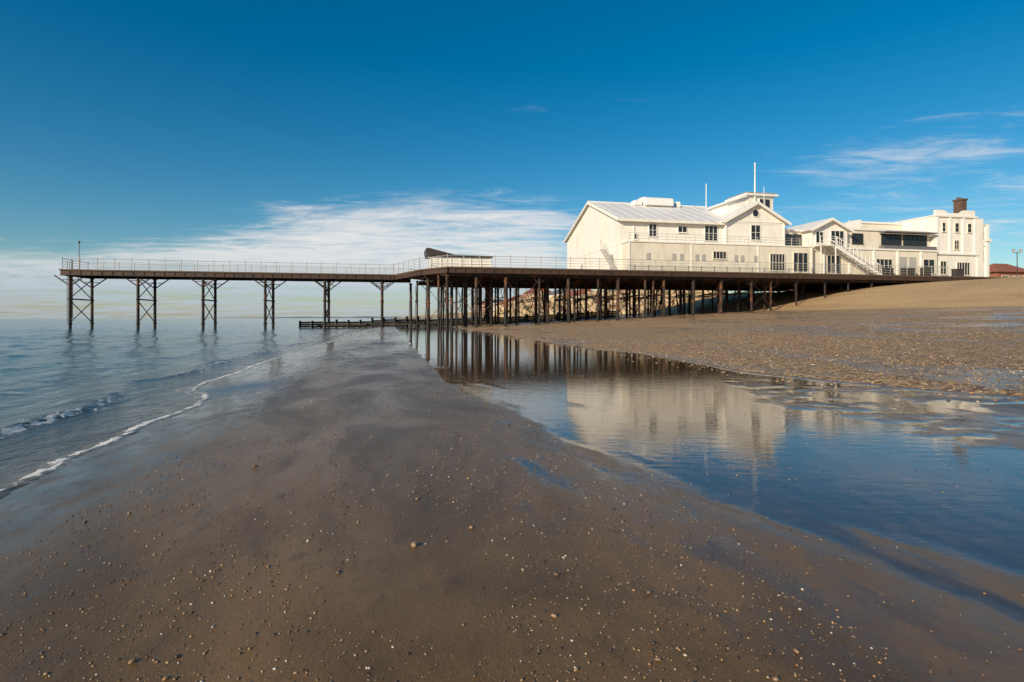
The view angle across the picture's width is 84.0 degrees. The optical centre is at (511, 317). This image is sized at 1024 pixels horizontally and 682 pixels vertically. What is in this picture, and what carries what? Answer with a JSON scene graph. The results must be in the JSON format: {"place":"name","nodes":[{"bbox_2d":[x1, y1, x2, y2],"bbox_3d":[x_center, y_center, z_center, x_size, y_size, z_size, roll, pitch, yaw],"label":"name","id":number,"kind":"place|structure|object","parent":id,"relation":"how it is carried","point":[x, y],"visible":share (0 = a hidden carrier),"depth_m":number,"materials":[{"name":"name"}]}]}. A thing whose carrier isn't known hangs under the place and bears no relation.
{"place":"outdoors","nodes":[
{"label":"outdoors","id":0,"kind":"place"},
{"bbox_2d":[0,318,385,498],"bbox_3d":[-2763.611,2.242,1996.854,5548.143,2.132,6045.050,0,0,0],"label":"sea water","id":1,"kind":"structure","parent":0,"point":[81,388],"depth_m":13.42,"materials":[{"name":"blue liquid"}]},
{"bbox_2d":[54,241,1003,329],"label":"seaside pier","id":2,"kind":"structure","parent":1,"relation":"in","point":[479,278],"depth_m":65.35,"materials":[{"name":"brown metal"}]},
{"bbox_2d":[424,248,492,267],"bbox_3d":[-5.988,-6.325,63.238,7.300,2.350,3.700,0,0,-12],"label":"deck shelter","id":3,"kind":"object","parent":2,"relation":"on","point":[452,260],"visible":0.65,"depth_m":61.62,"materials":[{"name":"white paint"}]},
{"bbox_2d":[600,240,616,269],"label":"side stair","id":4,"kind":"object","parent":2,"relation":"on","point":[607,257],"visible":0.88,"depth_m":65.82,"materials":[{"name":"metal"}]},
{"bbox_2d":[563,202,723,260],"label":"trim","id":5,"kind":"structure","parent":2,"relation":"on","point":[610,215],"depth_m":65.40,"materials":[{"name":"white paint"}]},
{"bbox_2d":[567,206,722,269],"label":"walls","id":6,"kind":"structure","parent":2,"relation":"on","point":[593,228],"depth_m":66.98,"materials":[{"name":"white paint"}]},
{"bbox_2d":[564,201,783,242],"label":"roof","id":7,"kind":"structure","parent":6,"relation":"on","point":[624,210],"depth_m":69.05,"materials":[{"name":"white metal"}]},
{"bbox_2d":[631,197,680,206],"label":"ridge ventilator","id":8,"kind":"object","parent":7,"relation":"on","point":[655,201],"visible":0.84,"depth_m":73.10,"materials":[{"name":"white metal"}]},
{"bbox_2d":[632,224,718,241],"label":"windows frames","id":9,"kind":"structure","parent":6,"relation":"attached to","point":[713,233],"depth_m":66.00,"materials":[{"name":"white wood"}]},
{"bbox_2d":[634,224,716,240],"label":"windows glass","id":10,"kind":"object","parent":9,"relation":"attached to","point":[708,229],"visible":0.86,"depth_m":66.04,"materials":[{"name":"black glass"}]},
{"bbox_2d":[706,163,755,207],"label":"flagpoles","id":11,"kind":"object","parent":6,"relation":"on","point":[754,185],"visible":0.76,"depth_m":70.36,"materials":[{"name":"white metal"}]},
{"bbox_2d":[711,196,772,214],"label":"tower walls","id":12,"kind":"structure","parent":6,"relation":"on","point":[726,208],"depth_m":70.49,"materials":[{"name":"white paint"}]},
{"bbox_2d":[707,192,778,208],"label":"tower roof","id":13,"kind":"structure","parent":12,"relation":"on","point":[743,195],"depth_m":70.68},
{"bbox_2d":[760,199,769,207],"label":"window","id":14,"kind":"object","parent":12,"relation":"in","point":[765,202],"visible":0.43,"depth_m":70.94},
{"bbox_2d":[723,205,782,244],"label":"cross gable walls","id":15,"kind":"structure","parent":6,"relation":"attached to","point":[774,231],"depth_m":66.89,"materials":[{"name":"white paint"}]},
{"bbox_2d":[720,201,788,225],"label":"cross gable roof","id":16,"kind":"structure","parent":15,"relation":"on","point":[731,213],"depth_m":67.36,"materials":[{"name":"white metal"}]},
{"bbox_2d":[750,225,761,240],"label":"window frame","id":17,"kind":"structure","parent":15,"relation":"in","point":[755,232],"depth_m":66.86,"materials":[{"name":"white wood"}]},
{"bbox_2d":[751,225,759,239],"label":"window","id":18,"kind":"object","parent":17,"relation":"in","point":[753,230],"visible":0.79,"depth_m":66.88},
{"bbox_2d":[724,201,791,244],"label":"cross gable trim","id":19,"kind":"structure","parent":15,"relation":"attached to","point":[763,206],"depth_m":66.49,"materials":[{"name":"white wood"}]},
{"bbox_2d":[621,242,812,272],"bbox_3d":[23.847,-6.725,65.388,23.300,3.150,1.880,0,0,-12],"label":"storey","id":20,"kind":"object","parent":2,"relation":"on","point":[658,252],"visible":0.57,"depth_m":63.94,"materials":[{"name":"white paint"}]},
{"bbox_2d":[646,253,756,261],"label":"wall vents","id":21,"kind":"object","parent":20,"relation":"attached to","point":[702,257],"depth_m":63.71,"materials":[{"name":"metal"}]},
{"bbox_2d":[712,251,808,272],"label":"windows frames","id":22,"kind":"structure","parent":20,"relation":"attached to","point":[770,260],"depth_m":65.80,"materials":[{"name":"white wood"}]},
{"bbox_2d":[714,252,807,271],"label":"windows glass","id":23,"kind":"object","parent":22,"relation":"in","point":[776,259],"visible":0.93,"depth_m":66.06,"materials":[{"name":"black glass"}]},
{"bbox_2d":[621,241,813,272],"bbox_3d":[23.860,-6.785,65.330,23.500,3.270,1.960,0,0,-12],"label":"terrace coping","id":24,"kind":"object","parent":2,"relation":"on","point":[713,243],"visible":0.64,"depth_m":63.81,"materials":[{"name":"white paint"}]},
{"bbox_2d":[629,233,809,245],"bbox_3d":[23.878,-8.870,64.482,22.830,0.900,0.056,0,0,-12],"label":"terrace railing","id":25,"kind":"object","parent":24,"relation":"on","point":[748,239],"visible":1,"depth_m":64.40,"materials":[{"name":"metal"}]},
{"bbox_2d":[785,218,964,275],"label":"pier entrance arcade","id":26,"kind":"object","parent":2,"relation":"on","point":[859,243],"visible":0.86,"depth_m":69.80,"materials":[{"name":"white paint"}]},
{"bbox_2d":[785,235,800,245],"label":"link windows glass","id":27,"kind":"structure","parent":26,"relation":"in","point":[789,236],"depth_m":69.02,"materials":[{"name":"black glass"}]},
{"bbox_2d":[785,234,801,245],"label":"window frame","id":28,"kind":"structure","parent":26,"relation":"in","point":[785,234],"depth_m":68.96,"materials":[{"name":"white paint"}]},
{"bbox_2d":[816,231,843,245],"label":"bay windows glass","id":29,"kind":"structure","parent":26,"relation":"in","point":[833,233],"depth_m":68.60,"materials":[{"name":"black glass"}]},
{"bbox_2d":[815,230,844,246],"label":"bay windows frames","id":30,"kind":"structure","parent":26,"relation":"in","point":[830,230],"depth_m":68.23,"materials":[{"name":"white wood"}]},
{"bbox_2d":[236,316,397,317],"bbox_3d":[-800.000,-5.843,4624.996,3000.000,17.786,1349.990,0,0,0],"label":"distant coast hills","id":31,"kind":"structure","parent":0,"point":[322,317],"depth_m":4271.28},
{"bbox_2d":[0,276,1023,681],"bbox_3d":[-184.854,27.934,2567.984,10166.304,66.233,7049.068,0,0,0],"label":"beach ground","id":32,"kind":"structure","parent":0,"point":[952,532],"depth_m":3.16,"materials":[{"name":"brown sand"}]},
{"bbox_2d":[83,465,799,663],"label":"beach stones","id":33,"kind":"object","parent":32,"relation":"on","point":[413,544],"visible":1,"depth_m":2.00,"materials":[{"name":"beige stone"}]},
{"bbox_2d":[299,309,615,327],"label":"timber groyne","id":34,"kind":"object","parent":32,"relation":"on","point":[395,321],"visible":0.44,"depth_m":75.38,"materials":[{"name":"brown wood"}]},
{"bbox_2d":[0,354,1023,681],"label":"sand pebbles","id":35,"kind":"object","parent":32,"relation":"on","point":[776,678],"visible":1,"depth_m":2.21,"materials":[{"name":"stone"}]},
{"bbox_2d":[523,292,550,297],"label":"walls","id":36,"kind":"structure","parent":32,"relation":"on","point":[524,294],"depth_m":386.11,"materials":[{"name":"red brick"}]},
{"bbox_2d":[482,290,716,318],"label":"rock armour","id":37,"kind":"object","parent":32,"relation":"on","point":[523,310],"visible":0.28,"depth_m":100.78,"materials":[{"name":"stone"}]},
{"bbox_2d":[453,307,1023,406],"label":"shingle stones","id":38,"kind":"object","parent":32,"relation":"on","point":[815,360],"visible":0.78,"depth_m":18.97,"materials":[{"name":"brown gravel"}]},
{"bbox_2d":[899,210,984,276],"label":"walls","id":39,"kind":"structure","parent":32,"relation":"on","point":[977,266],"depth_m":73.13,"materials":[{"name":"white paint"}]},
{"bbox_2d":[893,215,991,276],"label":"cornices and pilasters","id":40,"kind":"object","parent":39,"relation":"attached to","point":[987,240],"visible":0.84,"depth_m":72.95,"materials":[{"name":"white paint"}]},
{"bbox_2d":[952,197,967,212],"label":"chimney","id":41,"kind":"object","parent":40,"relation":"on","point":[959,204],"visible":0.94,"depth_m":74.75,"materials":[{"name":"brown brick"}]},
{"bbox_2d":[939,222,984,275],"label":"windows frames","id":42,"kind":"structure","parent":39,"relation":"attached to","point":[943,267],"depth_m":72.79,"materials":[{"name":"white wood"}]},
{"bbox_2d":[941,223,983,274],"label":"windows glass","id":43,"kind":"object","parent":42,"relation":"in","point":[957,230],"visible":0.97,"depth_m":72.86,"materials":[{"name":"black glass"}]},
{"bbox_2d":[989,263,1023,276],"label":"brick seafront shelter","id":44,"kind":"object","parent":32,"relation":"on","point":[1001,270],"visible":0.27,"depth_m":97.61,"materials":[{"name":"brick"}]},
{"bbox_2d":[1012,248,1021,276],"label":"street lamp","id":45,"kind":"object","parent":32,"relation":"on","point":[1013,250],"visible":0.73,"depth_m":87.36,"materials":[{"name":"metal"}]},
{"bbox_2d":[0,0,1023,317],"label":"sky","id":46,"kind":"structure","parent":0,"point":[298,132],"materials":[{"name":"blue"}]},
{"bbox_2d":[549,289,572,294],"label":"roof","id":47,"kind":"structure","parent":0,"point":[551,293],"depth_m":344.75,"materials":[{"name":"grey tile"}]},
{"bbox_2d":[566,289,591,295],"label":"roof","id":48,"kind":"structure","parent":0,"point":[579,292],"depth_m":290.16,"materials":[{"name":"tile"}]},
{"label":"round window frame","id":49,"kind":"object","parent":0,"visible":0},
{"bbox_2d":[753,210,758,216],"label":"round window glass","id":50,"kind":"object","parent":49,"relation":"attached to","point":[755,213],"visible":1,"depth_m":66.88,"materials":[{"name":"black glass"}]}
]}

